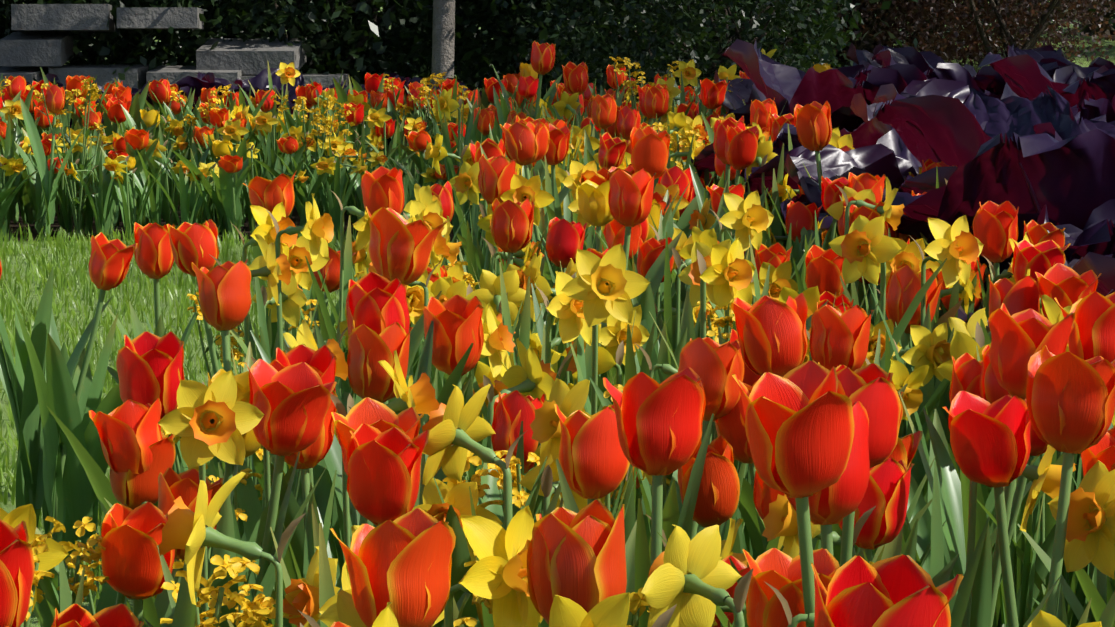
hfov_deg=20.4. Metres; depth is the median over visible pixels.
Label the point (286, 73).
daffodil
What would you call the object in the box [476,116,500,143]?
leaf clump
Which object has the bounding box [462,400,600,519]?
leaf clump
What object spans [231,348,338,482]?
daffodil
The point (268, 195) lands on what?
tulip
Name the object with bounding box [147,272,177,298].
grass tuft
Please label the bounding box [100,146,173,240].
daffodil
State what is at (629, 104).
tulip
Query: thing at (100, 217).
daffodil
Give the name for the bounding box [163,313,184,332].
grass tuft
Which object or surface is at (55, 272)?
grass tuft
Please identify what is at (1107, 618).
leaf clump
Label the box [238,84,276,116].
tulip
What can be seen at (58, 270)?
grass tuft
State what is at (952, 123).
purple mustard
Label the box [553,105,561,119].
leaf clump
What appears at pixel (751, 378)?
tulip
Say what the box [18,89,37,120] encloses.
tulip
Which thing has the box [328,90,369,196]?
tulip
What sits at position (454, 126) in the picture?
tulip
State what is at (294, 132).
daffodil
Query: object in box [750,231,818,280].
tulip
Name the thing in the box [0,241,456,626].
lawn patch
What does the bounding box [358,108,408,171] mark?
daffodil
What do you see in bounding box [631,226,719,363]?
daffodil
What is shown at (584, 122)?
tulip
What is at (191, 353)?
grass tuft
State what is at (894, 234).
tulip
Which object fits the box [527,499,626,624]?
tulip
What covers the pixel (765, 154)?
daffodil
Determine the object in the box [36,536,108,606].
wallflower
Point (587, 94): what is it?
tulip
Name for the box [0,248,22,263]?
grass tuft
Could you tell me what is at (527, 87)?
tulip
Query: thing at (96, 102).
purple mustard
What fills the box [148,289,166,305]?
grass tuft
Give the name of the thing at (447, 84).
tulip
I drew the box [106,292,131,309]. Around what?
grass tuft
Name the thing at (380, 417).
tulip
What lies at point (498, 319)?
daffodil
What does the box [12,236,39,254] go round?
grass tuft
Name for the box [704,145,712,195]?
daffodil
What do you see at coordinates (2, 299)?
grass tuft
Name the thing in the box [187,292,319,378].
wallflower
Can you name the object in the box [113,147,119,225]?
daffodil
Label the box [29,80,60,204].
tulip
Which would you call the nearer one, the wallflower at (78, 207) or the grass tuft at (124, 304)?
the grass tuft at (124, 304)
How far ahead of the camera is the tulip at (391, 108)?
9.74 m
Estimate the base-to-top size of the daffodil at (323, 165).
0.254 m
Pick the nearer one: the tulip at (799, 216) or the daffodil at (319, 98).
the tulip at (799, 216)
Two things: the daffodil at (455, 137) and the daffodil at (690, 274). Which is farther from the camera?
the daffodil at (455, 137)
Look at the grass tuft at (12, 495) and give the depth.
4.91 m
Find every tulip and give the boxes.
[0,75,33,207]
[0,96,2,108]
[0,121,25,222]
[0,261,53,527]
[0,519,34,626]
[1,232,137,542]
[2,87,12,103]
[2,91,20,123]
[14,138,63,232]
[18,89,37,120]
[20,84,87,234]
[22,128,61,169]
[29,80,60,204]
[34,105,70,215]
[34,432,175,626]
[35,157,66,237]
[35,502,202,626]
[36,75,85,129]
[38,93,73,211]
[38,467,222,626]
[51,603,143,626]
[71,97,100,180]
[73,111,103,212]
[80,75,102,112]
[82,82,140,125]
[85,99,130,150]
[89,398,293,591]
[99,91,123,130]
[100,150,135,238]
[104,77,122,94]
[108,93,140,133]
[108,147,145,222]
[112,81,149,129]
[112,135,146,220]
[116,331,184,626]
[120,104,159,139]
[124,128,158,226]
[129,222,195,472]
[148,78,194,204]
[148,89,185,189]
[167,219,218,380]
[170,83,177,93]
[190,125,215,215]
[191,259,288,493]
[198,359,336,626]
[199,98,235,123]
[201,86,224,107]
[209,107,235,147]
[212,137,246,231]
[218,155,252,237]
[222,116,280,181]
[223,89,246,109]
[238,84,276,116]
[242,170,322,337]
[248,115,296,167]
[270,344,336,626]
[271,390,341,626]
[276,136,325,197]
[283,207,448,572]
[292,246,355,337]
[296,83,351,121]
[305,81,340,116]
[324,86,354,124]
[324,272,471,538]
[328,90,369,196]
[330,508,455,626]
[331,397,458,600]
[331,621,350,626]
[344,98,384,162]
[346,423,470,626]
[347,320,423,526]
[351,77,405,123]
[360,90,394,146]
[361,73,383,128]
[361,166,423,376]
[375,114,412,156]
[384,87,436,141]
[387,88,431,138]
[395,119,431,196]
[395,159,411,214]
[397,130,450,172]
[398,81,424,113]
[407,163,458,187]
[422,89,439,118]
[422,140,456,185]
[422,295,503,527]
[423,88,439,135]
[423,390,545,487]
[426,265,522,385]
[427,96,450,183]
[430,181,467,272]
[439,79,458,98]
[439,115,569,236]
[448,122,465,151]
[451,75,507,108]
[458,87,480,107]
[459,99,494,235]
[466,97,509,138]
[469,138,547,182]
[472,552,542,626]
[478,154,542,275]
[491,198,545,362]
[493,41,561,122]
[493,76,538,112]
[496,246,558,337]
[497,217,586,349]
[498,97,526,113]
[499,121,558,275]
[502,84,536,112]
[503,72,540,97]
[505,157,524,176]
[506,110,526,123]
[512,80,562,111]
[512,81,521,108]
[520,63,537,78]
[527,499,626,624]
[533,208,547,263]
[541,124,572,232]
[541,132,629,236]
[542,115,600,134]
[543,91,583,126]
[543,219,641,287]
[545,61,587,123]
[546,206,605,263]
[551,119,604,185]
[554,404,636,624]
[556,83,624,105]
[557,116,590,160]
[558,168,682,374]
[572,180,612,252]
[578,92,616,163]
[580,167,631,262]
[583,99,587,112]
[583,138,591,164]
[584,83,596,100]
[584,126,677,246]
[584,337,744,567]
[587,97,592,117]
[587,247,662,372]
[588,84,624,101]
[590,106,640,152]
[590,341,729,498]
[592,226,690,351]
[592,246,632,270]
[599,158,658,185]
[600,76,635,99]
[603,367,733,626]
[604,105,652,137]
[604,165,663,299]
[606,64,639,107]
[620,101,638,110]
[624,140,681,165]
[627,237,673,282]
[629,74,666,100]
[632,466,666,519]
[635,212,724,325]
[637,84,694,123]
[640,122,659,132]
[644,84,672,152]
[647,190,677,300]
[652,181,690,216]
[653,166,704,238]
[658,401,1060,626]
[668,328,760,479]
[672,131,707,169]
[673,125,758,228]
[677,101,698,119]
[677,435,779,550]
[678,85,694,96]
[679,178,748,216]
[685,97,707,111]
[688,88,708,115]
[689,116,767,212]
[693,114,723,129]
[700,78,729,115]
[700,171,714,186]
[706,183,744,244]
[708,154,741,218]
[713,106,726,115]
[713,555,749,626]
[715,380,820,554]
[721,205,821,282]
[729,362,900,605]
[731,293,947,565]
[732,360,853,626]
[739,71,749,78]
[740,98,777,183]
[742,548,839,626]
[744,112,795,191]
[749,302,906,549]
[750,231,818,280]
[753,471,859,555]
[761,127,769,134]
[762,201,822,247]
[791,176,847,256]
[794,101,838,237]
[798,185,804,195]
[803,197,855,289]
[805,245,845,295]
[811,554,963,626]
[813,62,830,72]
[818,291,853,313]
[835,211,926,305]
[836,159,956,177]
[838,458,959,586]
[840,145,850,151]
[842,264,962,433]
[843,198,887,323]
[848,172,885,202]
[859,277,869,312]
[860,222,937,346]
[860,430,922,562]
[872,353,1039,614]
[878,238,989,304]
[896,390,903,432]
[903,425,1047,572]
[912,190,926,255]
[920,232,927,247]
[923,220,1064,264]
[923,345,1055,626]
[937,259,986,313]
[942,391,1067,626]
[961,257,978,312]
[961,303,1074,626]
[971,226,990,287]
[972,201,1018,310]
[980,275,1058,626]
[1012,238,1070,294]
[1026,345,1114,625]
[1035,263,1101,606]
[1042,292,1114,626]
[1075,427,1114,626]
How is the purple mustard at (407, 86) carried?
on the bed soil
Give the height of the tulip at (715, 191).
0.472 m
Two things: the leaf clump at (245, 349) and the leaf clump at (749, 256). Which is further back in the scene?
the leaf clump at (749, 256)
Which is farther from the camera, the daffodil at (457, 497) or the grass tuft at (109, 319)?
the grass tuft at (109, 319)
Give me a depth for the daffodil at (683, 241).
5.00 m
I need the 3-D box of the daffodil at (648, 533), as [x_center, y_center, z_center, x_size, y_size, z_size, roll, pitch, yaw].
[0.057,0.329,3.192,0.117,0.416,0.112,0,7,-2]
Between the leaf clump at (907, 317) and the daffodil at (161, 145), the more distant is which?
the daffodil at (161, 145)
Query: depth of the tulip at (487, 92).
9.87 m
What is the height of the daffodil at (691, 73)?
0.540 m
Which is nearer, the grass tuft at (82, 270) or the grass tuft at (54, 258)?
the grass tuft at (82, 270)
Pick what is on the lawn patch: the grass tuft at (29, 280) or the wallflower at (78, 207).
the grass tuft at (29, 280)
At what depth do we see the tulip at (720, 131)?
5.87 m
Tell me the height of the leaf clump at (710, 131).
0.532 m
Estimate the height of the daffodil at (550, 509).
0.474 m
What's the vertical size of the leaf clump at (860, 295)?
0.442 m
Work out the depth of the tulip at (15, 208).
9.38 m
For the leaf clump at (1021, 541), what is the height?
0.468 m
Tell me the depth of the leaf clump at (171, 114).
9.61 m
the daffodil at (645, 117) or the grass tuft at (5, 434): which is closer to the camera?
the grass tuft at (5, 434)
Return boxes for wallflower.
[0,79,10,96]
[23,533,53,626]
[25,557,270,626]
[31,77,106,238]
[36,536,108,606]
[45,516,210,615]
[160,554,275,626]
[161,407,338,538]
[170,84,231,218]
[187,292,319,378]
[270,94,338,204]
[297,95,354,216]
[354,260,479,290]
[382,72,446,142]
[417,80,469,140]
[422,450,622,522]
[453,560,679,626]
[470,199,483,244]
[602,384,751,532]
[609,57,679,119]
[642,114,734,179]
[696,301,803,363]
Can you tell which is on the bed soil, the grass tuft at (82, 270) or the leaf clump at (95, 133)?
the leaf clump at (95, 133)
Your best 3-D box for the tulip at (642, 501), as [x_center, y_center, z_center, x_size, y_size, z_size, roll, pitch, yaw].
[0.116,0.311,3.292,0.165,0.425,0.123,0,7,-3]
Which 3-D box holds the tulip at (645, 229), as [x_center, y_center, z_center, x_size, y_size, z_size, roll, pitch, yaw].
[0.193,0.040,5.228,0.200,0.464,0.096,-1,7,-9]
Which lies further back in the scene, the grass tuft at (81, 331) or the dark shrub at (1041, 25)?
the dark shrub at (1041, 25)
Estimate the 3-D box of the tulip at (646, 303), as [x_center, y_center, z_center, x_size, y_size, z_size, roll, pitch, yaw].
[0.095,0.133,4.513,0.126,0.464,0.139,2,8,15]
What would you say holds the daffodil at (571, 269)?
on the bed soil
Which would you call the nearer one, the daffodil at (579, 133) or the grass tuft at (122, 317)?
the grass tuft at (122, 317)
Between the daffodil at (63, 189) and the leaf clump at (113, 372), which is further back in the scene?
the daffodil at (63, 189)
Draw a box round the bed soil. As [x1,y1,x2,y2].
[9,187,482,254]
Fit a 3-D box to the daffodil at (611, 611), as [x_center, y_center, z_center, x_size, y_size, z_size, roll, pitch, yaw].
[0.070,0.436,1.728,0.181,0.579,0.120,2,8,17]
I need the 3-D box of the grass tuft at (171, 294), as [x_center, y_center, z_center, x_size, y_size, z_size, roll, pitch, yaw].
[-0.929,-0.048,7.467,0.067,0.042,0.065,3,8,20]
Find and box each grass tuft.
[0,226,17,241]
[0,227,18,244]
[0,233,15,256]
[0,239,23,250]
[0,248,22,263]
[0,254,24,269]
[0,270,13,294]
[0,276,18,287]
[0,281,15,299]
[0,287,28,306]
[0,296,33,318]
[0,299,19,322]
[0,401,10,420]
[0,401,11,426]
[0,409,13,427]
[0,419,17,443]
[0,426,7,440]
[0,435,17,450]
[0,442,15,472]
[0,452,5,471]
[0,459,16,486]
[0,461,11,482]
[0,473,15,505]
[0,481,15,504]
[1,261,21,279]
[1,291,7,307]
[1,306,27,319]
[1,327,14,343]
[1,463,16,482]
[3,336,14,356]
[4,295,20,309]
[4,306,33,330]
[4,322,30,342]
[4,468,15,491]
[5,420,12,447]
[6,310,10,330]
[8,241,42,255]
[8,432,18,450]
[12,223,43,243]
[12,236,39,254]
[12,247,34,259]
[13,275,42,294]
[13,309,36,325]
[14,280,44,296]
[15,260,45,284]
[16,272,42,290]
[16,285,30,301]
[18,255,46,267]
[18,297,55,317]
[19,227,44,241]
[19,260,45,272]
[20,299,38,314]
[22,243,55,264]
[22,275,58,295]
[24,265,45,276]
[26,234,50,247]
[27,249,44,261]
[29,232,48,249]
[31,255,60,269]
[36,261,67,278]
[36,301,66,318]
[37,283,60,299]
[37,291,69,313]
[38,237,70,253]
[38,251,68,273]
[38,286,71,304]
[38,509,41,529]
[39,261,81,286]
[39,267,79,290]
[39,275,67,297]
[41,250,69,265]
[46,226,77,247]
[46,227,71,244]
[47,264,80,281]
[52,231,73,247]
[53,238,80,256]
[53,299,82,319]
[54,247,75,262]
[54,314,73,329]
[55,235,90,253]
[55,253,79,271]
[56,269,88,287]
[59,312,91,333]
[59,334,68,346]
[60,316,90,336]
[60,335,87,349]
[61,242,86,260]
[61,281,99,300]
[62,233,90,255]
[62,247,87,264]
[62,299,84,312]
[62,325,82,338]
[63,255,88,271]
[64,320,105,343]
[64,565,93,583]
[65,285,99,306]
[65,340,100,358]
[66,256,86,269]
[66,272,98,291]
[66,302,113,326]
[68,290,110,310]
[70,264,86,282]
[76,262,88,278]
[76,332,99,354]
[77,304,92,324]
[77,560,102,601]
[78,280,119,296]
[80,230,93,250]
[89,561,96,576]
[90,351,96,372]
[90,358,111,371]
[90,584,103,612]
[92,350,98,369]
[93,372,111,397]
[97,288,116,304]
[98,332,123,349]
[98,332,130,359]
[98,502,102,524]
[98,510,104,536]
[99,319,132,341]
[101,310,125,326]
[101,315,132,334]
[102,334,133,354]
[103,367,116,393]
[104,309,126,323]
[106,233,132,245]
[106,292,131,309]
[106,366,115,387]
[107,300,138,317]
[107,308,145,329]
[107,327,132,344]
[108,281,141,301]
[111,223,133,240]
[112,292,132,312]
[114,277,136,294]
[117,283,145,301]
[117,291,153,312]
[122,280,149,297]
[124,262,146,283]
[125,292,150,310]
[126,302,166,323]
[129,314,168,333]
[131,273,169,293]
[139,303,168,318]
[143,317,172,328]
[146,309,172,324]
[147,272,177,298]
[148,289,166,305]
[159,274,187,289]
[160,285,187,302]
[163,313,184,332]
[167,274,196,293]
[167,314,202,339]
[168,284,193,310]
[169,270,193,288]
[169,288,190,306]
[169,291,195,313]
[169,305,198,329]
[173,298,192,317]
[177,335,205,350]
[178,306,194,321]
[181,316,199,334]
[183,360,204,379]
[184,340,200,366]
[184,345,205,359]
[186,280,198,293]
[187,348,210,372]
[188,320,219,338]
[188,359,209,375]
[192,327,219,345]
[197,352,233,373]
[217,232,238,248]
[217,233,230,249]
[219,251,235,262]
[220,239,231,254]
[222,242,251,262]
[224,234,248,246]
[225,222,247,243]
[250,302,254,316]
[252,311,282,332]
[328,239,337,250]
[333,226,353,242]
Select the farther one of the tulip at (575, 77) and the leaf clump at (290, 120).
the leaf clump at (290, 120)
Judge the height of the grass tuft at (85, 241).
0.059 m
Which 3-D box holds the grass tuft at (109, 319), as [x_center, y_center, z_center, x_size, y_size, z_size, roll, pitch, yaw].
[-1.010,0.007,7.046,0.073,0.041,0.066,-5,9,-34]
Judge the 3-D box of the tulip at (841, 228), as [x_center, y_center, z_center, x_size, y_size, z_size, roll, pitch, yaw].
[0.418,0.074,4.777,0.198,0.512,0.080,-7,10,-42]
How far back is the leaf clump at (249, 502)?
3.21 m
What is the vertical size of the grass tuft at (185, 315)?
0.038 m
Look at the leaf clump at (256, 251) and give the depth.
4.85 m
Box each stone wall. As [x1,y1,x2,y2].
[0,4,248,89]
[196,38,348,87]
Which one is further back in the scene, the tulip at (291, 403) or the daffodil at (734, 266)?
the daffodil at (734, 266)
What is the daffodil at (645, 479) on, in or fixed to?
on the bed soil
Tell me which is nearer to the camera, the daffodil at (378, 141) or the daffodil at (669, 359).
the daffodil at (669, 359)
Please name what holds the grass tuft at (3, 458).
on the lawn patch
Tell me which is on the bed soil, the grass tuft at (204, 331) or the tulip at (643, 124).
the tulip at (643, 124)
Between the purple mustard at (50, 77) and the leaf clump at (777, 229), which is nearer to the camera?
the leaf clump at (777, 229)
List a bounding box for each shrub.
[0,0,88,66]
[0,0,403,73]
[6,0,605,92]
[153,0,917,102]
[199,0,808,88]
[469,0,917,101]
[515,0,1108,56]
[605,0,945,63]
[734,0,1046,67]
[791,0,1114,60]
[836,0,1114,67]
[908,0,1114,37]
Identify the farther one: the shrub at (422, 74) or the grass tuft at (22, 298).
the shrub at (422, 74)
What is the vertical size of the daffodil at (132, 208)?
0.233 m
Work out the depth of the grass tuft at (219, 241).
8.59 m
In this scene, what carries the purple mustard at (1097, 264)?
on the bed soil
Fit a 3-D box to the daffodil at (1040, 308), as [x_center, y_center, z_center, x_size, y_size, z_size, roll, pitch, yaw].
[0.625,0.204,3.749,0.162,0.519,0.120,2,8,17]
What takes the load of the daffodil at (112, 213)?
on the bed soil
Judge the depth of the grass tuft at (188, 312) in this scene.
7.16 m
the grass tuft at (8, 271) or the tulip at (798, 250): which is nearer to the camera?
the tulip at (798, 250)
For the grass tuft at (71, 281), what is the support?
on the lawn patch
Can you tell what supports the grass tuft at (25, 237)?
on the lawn patch
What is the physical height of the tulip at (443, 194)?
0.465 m
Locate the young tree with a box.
[431,0,454,85]
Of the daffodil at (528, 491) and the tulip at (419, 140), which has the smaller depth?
the daffodil at (528, 491)
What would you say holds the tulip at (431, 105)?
on the bed soil
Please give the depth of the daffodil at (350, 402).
3.71 m
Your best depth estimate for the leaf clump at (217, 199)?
8.93 m
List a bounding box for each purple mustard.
[2,83,107,127]
[26,73,61,115]
[97,85,141,96]
[101,81,201,123]
[176,68,304,105]
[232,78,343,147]
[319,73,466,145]
[341,81,435,92]
[406,77,489,123]
[691,97,1105,181]
[714,70,752,112]
[721,39,907,131]
[727,101,761,125]
[745,150,799,201]
[780,79,1082,231]
[846,43,1078,78]
[850,92,1114,122]
[854,48,1108,92]
[859,60,875,67]
[872,77,1111,104]
[882,129,1114,310]
[897,166,957,194]
[958,199,1114,323]
[964,64,1005,93]
[977,52,1114,106]
[984,90,1001,99]
[986,252,1114,332]
[1001,68,1114,98]
[1007,44,1098,77]
[1034,122,1061,140]
[1052,65,1112,84]
[1071,107,1114,138]
[1078,89,1114,122]
[1088,57,1114,68]
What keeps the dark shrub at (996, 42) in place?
on the lawn
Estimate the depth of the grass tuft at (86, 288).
7.49 m
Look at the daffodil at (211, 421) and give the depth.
2.60 m
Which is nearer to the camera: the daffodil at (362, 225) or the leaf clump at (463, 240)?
the daffodil at (362, 225)
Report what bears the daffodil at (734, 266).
on the bed soil
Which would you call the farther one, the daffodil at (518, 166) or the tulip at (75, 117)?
the tulip at (75, 117)
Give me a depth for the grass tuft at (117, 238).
8.67 m
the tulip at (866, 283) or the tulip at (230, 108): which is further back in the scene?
the tulip at (230, 108)
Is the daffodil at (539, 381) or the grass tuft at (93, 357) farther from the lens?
the grass tuft at (93, 357)
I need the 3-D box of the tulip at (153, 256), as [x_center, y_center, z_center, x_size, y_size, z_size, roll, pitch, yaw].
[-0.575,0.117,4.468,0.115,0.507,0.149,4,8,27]
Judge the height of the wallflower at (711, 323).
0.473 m
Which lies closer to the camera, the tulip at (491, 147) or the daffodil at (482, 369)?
the daffodil at (482, 369)
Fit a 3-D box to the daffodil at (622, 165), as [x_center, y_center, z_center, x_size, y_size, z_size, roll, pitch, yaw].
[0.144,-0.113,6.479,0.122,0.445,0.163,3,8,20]
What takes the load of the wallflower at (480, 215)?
on the bed soil
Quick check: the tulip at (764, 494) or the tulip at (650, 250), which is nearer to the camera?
the tulip at (764, 494)
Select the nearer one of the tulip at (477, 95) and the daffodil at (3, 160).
the daffodil at (3, 160)
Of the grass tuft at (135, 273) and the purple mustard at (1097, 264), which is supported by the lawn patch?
the grass tuft at (135, 273)
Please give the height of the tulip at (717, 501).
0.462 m
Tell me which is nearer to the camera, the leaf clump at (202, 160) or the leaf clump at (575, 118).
the leaf clump at (575, 118)
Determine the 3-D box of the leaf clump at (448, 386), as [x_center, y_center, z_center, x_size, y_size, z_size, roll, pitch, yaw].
[-0.240,0.270,3.313,0.323,0.500,0.143,5,9,32]
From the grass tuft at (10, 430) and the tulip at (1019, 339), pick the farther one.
the grass tuft at (10, 430)
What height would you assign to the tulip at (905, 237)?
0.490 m
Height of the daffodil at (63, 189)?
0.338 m
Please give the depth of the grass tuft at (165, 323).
6.96 m
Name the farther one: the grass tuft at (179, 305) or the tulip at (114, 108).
the tulip at (114, 108)
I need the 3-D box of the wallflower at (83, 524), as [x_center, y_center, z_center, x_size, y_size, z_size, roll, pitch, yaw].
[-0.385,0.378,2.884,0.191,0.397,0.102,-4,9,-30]
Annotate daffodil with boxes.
[0,73,2,92]
[0,100,44,219]
[0,151,30,233]
[0,158,26,192]
[0,504,84,626]
[2,149,19,201]
[18,118,82,227]
[19,136,61,227]
[46,369,261,601]
[47,138,85,232]
[61,134,101,233]
[62,154,108,232]
[65,151,115,234]
[94,124,134,152]
[94,131,120,150]
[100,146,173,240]
[110,163,161,232]
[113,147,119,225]
[114,126,148,221]
[124,127,164,224]
[129,127,169,167]
[139,106,190,206]
[141,97,171,139]
[143,234,291,361]
[143,369,299,626]
[145,123,184,224]
[146,148,196,227]
[154,124,190,220]
[158,472,305,626]
[166,88,191,204]
[167,158,219,223]
[177,440,270,507]
[183,154,238,236]
[185,339,327,477]
[191,137,217,223]
[193,270,327,369]
[202,124,255,147]
[202,132,249,228]
[206,89,242,128]
[210,446,269,506]
[212,319,347,623]
[217,118,263,226]
[218,85,250,135]
[227,523,443,626]
[228,97,258,175]
[228,142,282,233]
[229,110,262,217]
[230,202,297,373]
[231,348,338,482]
[235,105,278,176]
[247,89,288,152]
[248,62,300,137]
[251,100,286,176]
[251,109,287,179]
[254,193,339,384]
[267,159,309,218]
[270,527,466,626]
[275,80,345,114]
[282,126,323,179]
[283,235,346,352]
[283,324,347,403]
[283,350,439,578]
[291,110,325,199]
[294,102,348,156]
[297,131,328,187]
[298,565,350,626]
[300,157,365,241]
[300,191,369,398]
[300,307,413,414]
[300,602,398,626]
[302,115,337,206]
[305,214,450,524]
[308,119,347,211]
[310,155,358,215]
[317,142,357,203]
[317,270,355,400]
[317,305,354,402]
[319,134,357,183]
[319,137,366,198]
[328,103,376,214]
[334,119,377,218]
[334,372,437,443]
[334,375,429,562]
[336,589,366,626]
[337,200,452,281]
[342,77,370,137]
[344,120,378,221]
[345,151,392,219]
[346,126,383,223]
[347,216,461,383]
[351,150,405,173]
[351,482,560,626]
[352,184,442,270]
[352,241,371,279]
[352,268,466,385]
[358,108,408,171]
[368,262,477,405]
[380,116,432,194]
[400,127,419,199]
[401,158,437,200]
[407,299,522,477]
[409,264,495,368]
[412,478,502,560]
[413,99,448,135]
[422,278,546,394]
[422,383,632,626]
[424,133,482,262]
[428,112,461,175]
[428,276,452,385]
[432,88,475,233]
[433,124,456,159]
[433,461,638,518]
[442,126,490,247]
[442,221,539,289]
[444,505,540,626]
[446,338,556,507]
[449,157,499,273]
[450,126,457,161]
[451,101,470,174]
[453,186,486,266]
[453,304,514,470]
[457,230,544,274]
[458,202,571,280]
[465,269,576,468]
[467,262,615,474]
[470,260,563,371]
[473,361,516,507]
[483,168,561,328]
[494,343,624,402]
[499,408,604,514]
[503,251,558,324]
[511,95,553,119]
[513,319,607,383]
[515,244,668,414]
[517,253,575,379]
[517,283,669,384]
[530,164,567,189]
[530,378,713,625]
[534,415,629,517]
[538,353,543,509]
[542,186,563,215]
[544,250,624,380]
[545,155,606,225]
[546,93,566,122]
[549,592,676,626]
[551,91,582,126]
[551,335,601,389]
[554,179,604,267]
[558,110,575,170]
[559,495,748,626]
[560,261,649,377]
[561,132,583,171]
[561,322,654,384]
[565,136,583,165]
[568,124,599,165]
[569,324,677,513]
[578,141,630,165]
[582,83,632,117]
[600,467,663,565]
[601,210,693,315]
[621,390,745,539]
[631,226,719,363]
[632,250,710,353]
[633,87,648,121]
[641,524,752,626]
[654,183,691,235]
[655,111,693,167]
[656,77,693,112]
[657,237,755,383]
[660,71,707,123]
[664,239,769,367]
[665,319,670,375]
[666,134,704,221]
[667,113,706,223]
[673,59,701,111]
[674,83,708,114]
[689,198,715,230]
[697,99,787,183]
[699,197,776,238]
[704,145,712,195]
[706,191,773,337]
[706,248,748,340]
[708,64,740,110]
[709,122,772,184]
[712,557,745,626]
[719,225,798,304]
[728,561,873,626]
[746,141,791,244]
[749,235,819,332]
[751,305,873,366]
[761,49,789,64]
[762,494,989,626]
[763,173,870,234]
[764,189,827,244]
[767,198,786,249]
[768,173,799,244]
[770,228,787,244]
[781,124,839,235]
[793,177,903,326]
[803,287,868,362]
[826,186,877,314]
[828,215,904,359]
[829,132,854,149]
[840,228,941,436]
[851,276,940,316]
[863,445,1076,626]
[865,329,928,466]
[867,319,932,423]
[869,286,1000,623]
[885,323,953,441]
[895,215,983,425]
[899,295,1071,626]
[909,270,980,347]
[934,232,1029,391]
[936,169,947,187]
[948,307,991,340]
[977,258,1040,319]
[1016,410,1114,586]
[1016,454,1085,626]
[1021,450,1077,625]
[1026,269,1044,316]
[1026,531,1114,621]
[1028,610,1101,626]
[1048,460,1114,578]
[1072,475,1113,591]
[1107,571,1114,603]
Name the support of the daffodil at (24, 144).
on the bed soil
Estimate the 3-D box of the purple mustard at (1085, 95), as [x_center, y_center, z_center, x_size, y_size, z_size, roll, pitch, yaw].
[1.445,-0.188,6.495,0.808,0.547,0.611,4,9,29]
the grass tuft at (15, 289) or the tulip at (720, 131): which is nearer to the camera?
the tulip at (720, 131)
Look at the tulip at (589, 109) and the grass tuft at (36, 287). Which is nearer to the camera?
the grass tuft at (36, 287)
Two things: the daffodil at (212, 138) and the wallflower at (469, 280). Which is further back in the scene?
the daffodil at (212, 138)
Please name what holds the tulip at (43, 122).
on the bed soil
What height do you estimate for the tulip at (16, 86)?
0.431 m
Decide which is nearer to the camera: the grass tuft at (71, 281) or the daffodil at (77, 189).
the grass tuft at (71, 281)
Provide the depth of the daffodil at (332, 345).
3.00 m
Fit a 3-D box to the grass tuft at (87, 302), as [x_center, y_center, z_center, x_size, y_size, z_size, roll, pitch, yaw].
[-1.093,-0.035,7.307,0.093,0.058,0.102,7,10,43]
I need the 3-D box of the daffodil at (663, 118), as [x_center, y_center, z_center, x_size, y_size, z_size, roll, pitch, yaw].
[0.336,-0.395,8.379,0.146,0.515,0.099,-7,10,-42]
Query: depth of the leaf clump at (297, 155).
8.93 m
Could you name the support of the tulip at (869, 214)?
on the bed soil
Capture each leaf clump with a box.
[0,116,26,194]
[0,122,35,223]
[0,160,37,240]
[0,186,16,202]
[0,310,68,532]
[2,101,24,198]
[32,100,74,139]
[34,115,85,216]
[40,67,111,125]
[46,314,122,565]
[59,561,180,626]
[64,103,134,179]
[74,144,114,236]
[92,121,159,208]
[98,99,153,130]
[104,302,220,472]
[114,108,167,139]
[116,143,173,224]
[138,84,200,198]
[144,96,206,161]
[145,151,157,221]
[145,164,218,225]
[155,142,233,222]
[157,546,175,615]
[160,102,205,185]
[168,572,287,626]
[171,146,248,236]
[172,561,342,626]
[177,88,272,130]
[195,129,256,225]
[200,89,251,139]
[209,459,329,624]
[215,218,338,361]
[230,319,419,531]
[247,132,270,179]
[250,330,473,580]
[253,153,341,233]
[273,142,312,217]
[277,106,335,201]
[278,99,299,191]
[283,107,340,156]
[296,326,353,402]
[311,70,363,110]
[313,94,345,157]
[314,320,467,402]
[333,73,384,150]
[339,184,469,290]
[346,143,416,206]
[364,117,432,168]
[364,139,457,186]
[389,157,454,235]
[399,93,417,117]
[404,76,456,163]
[407,120,448,186]
[414,453,424,506]
[419,150,457,186]
[425,89,473,247]
[437,456,546,626]
[455,232,588,278]
[457,106,517,232]
[461,345,555,490]
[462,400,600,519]
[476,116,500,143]
[481,99,532,137]
[495,91,573,156]
[515,106,534,118]
[533,188,586,262]
[538,171,595,248]
[540,245,623,382]
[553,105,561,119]
[556,458,783,626]
[558,98,586,125]
[561,159,573,189]
[569,327,686,485]
[587,149,599,170]
[601,297,659,385]
[609,321,667,384]
[635,288,828,375]
[649,180,734,340]
[649,300,879,566]
[658,173,717,217]
[662,282,675,305]
[668,73,704,115]
[679,511,817,553]
[683,258,946,369]
[689,77,727,118]
[690,161,734,184]
[701,111,785,246]
[737,456,935,555]
[737,508,742,552]
[744,247,750,282]
[765,168,794,263]
[786,223,811,283]
[804,245,863,307]
[832,521,1017,565]
[862,304,959,495]
[871,454,958,560]
[907,409,1062,588]
[908,378,950,434]
[910,280,958,421]
[911,306,943,340]
[911,367,999,626]
[933,346,1039,624]
[968,490,1069,626]
[1017,524,1089,622]
[1099,591,1114,626]
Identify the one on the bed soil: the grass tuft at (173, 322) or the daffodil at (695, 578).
the daffodil at (695, 578)
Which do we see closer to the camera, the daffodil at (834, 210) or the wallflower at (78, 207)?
the daffodil at (834, 210)
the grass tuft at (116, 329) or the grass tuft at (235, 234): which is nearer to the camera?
the grass tuft at (116, 329)
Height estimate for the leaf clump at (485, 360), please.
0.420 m

